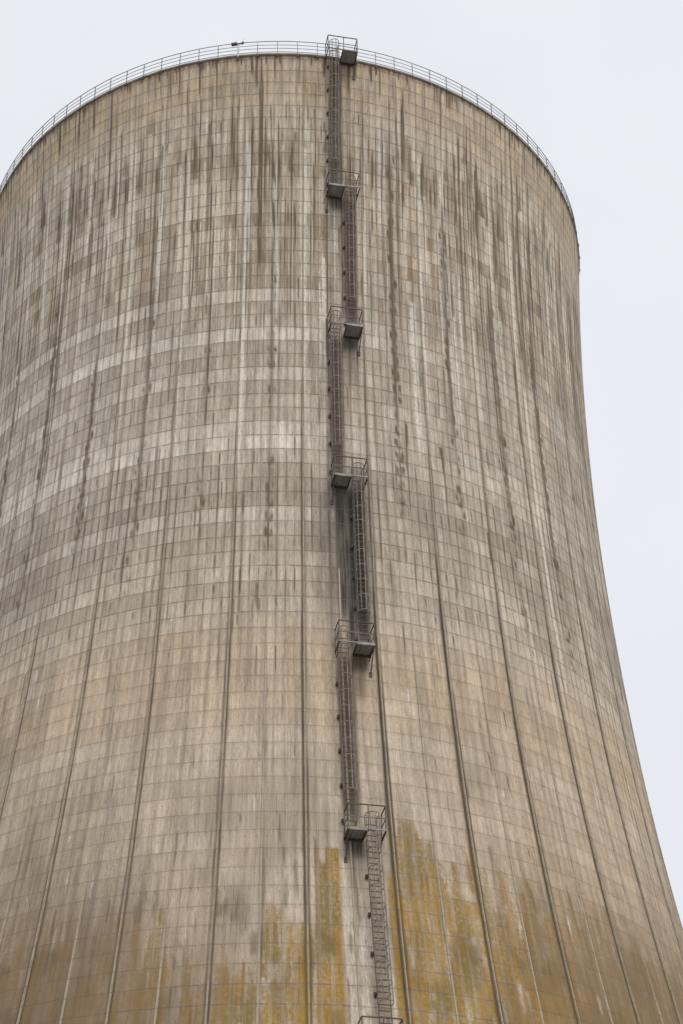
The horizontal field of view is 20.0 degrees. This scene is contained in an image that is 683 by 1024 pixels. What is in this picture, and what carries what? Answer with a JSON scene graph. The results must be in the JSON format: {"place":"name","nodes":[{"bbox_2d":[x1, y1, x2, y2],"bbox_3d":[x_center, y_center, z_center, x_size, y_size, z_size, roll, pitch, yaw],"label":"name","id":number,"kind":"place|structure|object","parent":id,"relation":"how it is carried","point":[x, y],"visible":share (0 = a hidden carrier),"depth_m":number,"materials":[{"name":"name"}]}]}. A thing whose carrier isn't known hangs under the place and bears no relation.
{"place":"outdoors","nodes":[
{"label":"outdoors","id":0,"kind":"place"},
{"bbox_2d":[0,0,682,926],"label":"sky","id":1,"kind":"structure","parent":0,"point":[596,85],"materials":[{"name":"white"}]},
{"label":"ground","id":2,"kind":"structure","parent":0,"visible":0},
{"bbox_2d":[0,53,682,1023],"bbox_3d":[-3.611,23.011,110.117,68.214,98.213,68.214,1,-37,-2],"label":"cooling tower","id":3,"kind":"structure","parent":2,"relation":"on","point":[178,533],"depth_m":101.58,"materials":[{"name":"concrete"}]},
{"bbox_2d":[231,38,243,59],"bbox_3d":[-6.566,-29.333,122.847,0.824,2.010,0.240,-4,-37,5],"label":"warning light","id":4,"kind":"object","parent":3,"relation":"attached to","point":[234,44],"visible":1,"depth_m":123.05,"materials":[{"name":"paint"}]},
{"bbox_2d":[0,41,579,270],"bbox_3d":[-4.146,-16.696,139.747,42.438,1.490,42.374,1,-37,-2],"label":"rim railing","id":5,"kind":"object","parent":3,"relation":"attached to","point":[375,59],"visible":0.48,"depth_m":125.45,"materials":[{"name":"metal"}]},
{"bbox_2d":[326,38,338,186],"bbox_3d":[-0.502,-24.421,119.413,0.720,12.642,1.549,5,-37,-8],"label":"caged ladder","id":6,"kind":"object","parent":3,"relation":"attached to","point":[328,112],"visible":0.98,"depth_m":119.45,"materials":[{"name":"metal"}]},
{"bbox_2d":[328,310,343,478],"bbox_3d":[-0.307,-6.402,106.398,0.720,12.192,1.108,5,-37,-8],"label":"caged ladder","id":7,"kind":"object","parent":3,"relation":"attached to","point":[340,415],"visible":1,"depth_m":106.55,"materials":[{"name":"metal"}]},
{"bbox_2d":[325,34,357,79],"bbox_3d":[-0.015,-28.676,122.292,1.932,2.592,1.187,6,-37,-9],"label":"access platform","id":8,"kind":"structure","parent":3,"relation":"attached to","point":[348,57],"depth_m":122.31,"materials":[{"name":"metal"}]},
{"bbox_2d":[325,169,359,212],"bbox_3d":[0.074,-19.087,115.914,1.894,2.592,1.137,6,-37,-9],"label":"access platform","id":9,"kind":"structure","parent":3,"relation":"attached to","point":[334,191],"depth_m":115.87,"materials":[{"name":"metal"}]},
{"bbox_2d":[327,305,362,355],"bbox_3d":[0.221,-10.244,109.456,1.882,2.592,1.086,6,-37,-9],"label":"access platform","id":10,"kind":"structure","parent":3,"relation":"attached to","point":[352,331],"depth_m":109.50,"materials":[{"name":"metal"}]},
{"bbox_2d":[336,625,357,831],"bbox_3d":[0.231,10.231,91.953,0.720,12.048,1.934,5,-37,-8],"label":"caged ladder","id":11,"kind":"object","parent":3,"relation":"attached to","point":[340,751],"visible":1,"depth_m":92.08,"materials":[{"name":"metal"}]},
{"bbox_2d":[331,455,367,504],"bbox_3d":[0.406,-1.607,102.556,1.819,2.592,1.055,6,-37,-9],"label":"access platform","id":12,"kind":"structure","parent":3,"relation":"attached to","point":[341,480],"depth_m":102.57,"materials":[{"name":"metal"}]},
{"bbox_2d":[342,175,357,325],"bbox_3d":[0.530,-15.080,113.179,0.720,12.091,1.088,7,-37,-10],"label":"caged ladder","id":13,"kind":"object","parent":3,"relation":"attached to","point":[345,246],"visible":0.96,"depth_m":113.24,"materials":[{"name":"metal"}]},
{"bbox_2d":[335,619,374,676],"bbox_3d":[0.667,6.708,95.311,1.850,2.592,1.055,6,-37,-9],"label":"access platform","id":14,"kind":"structure","parent":3,"relation":"attached to","point":[363,649],"depth_m":95.37,"materials":[{"name":"metal"}]},
{"bbox_2d":[350,462,370,642],"bbox_3d":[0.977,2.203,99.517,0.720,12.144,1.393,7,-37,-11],"label":"caged ladder","id":15,"kind":"object","parent":3,"relation":"attached to","point":[354,546],"visible":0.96,"depth_m":99.72,"materials":[{"name":"metal"}]},
{"bbox_2d":[343,802,386,862],"bbox_3d":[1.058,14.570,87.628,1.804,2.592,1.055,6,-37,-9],"label":"access platform","id":16,"kind":"structure","parent":3,"relation":"attached to","point":[354,833],"depth_m":87.64,"materials":[{"name":"metal"}]},
{"bbox_2d":[364,811,393,1023],"bbox_3d":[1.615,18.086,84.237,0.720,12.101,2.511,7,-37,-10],"label":"caged ladder","id":17,"kind":"object","parent":3,"relation":"attached to","point":[370,914],"visible":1,"depth_m":84.48,"materials":[{"name":"metal"}]},
{"bbox_2d":[357,1016,402,1023],"bbox_3d":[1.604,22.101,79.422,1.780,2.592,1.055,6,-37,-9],"label":"access platform","id":18,"kind":"structure","parent":3,"relation":"attached to","point":[361,1019],"depth_m":79.80,"materials":[{"name":"metal"}]}
]}

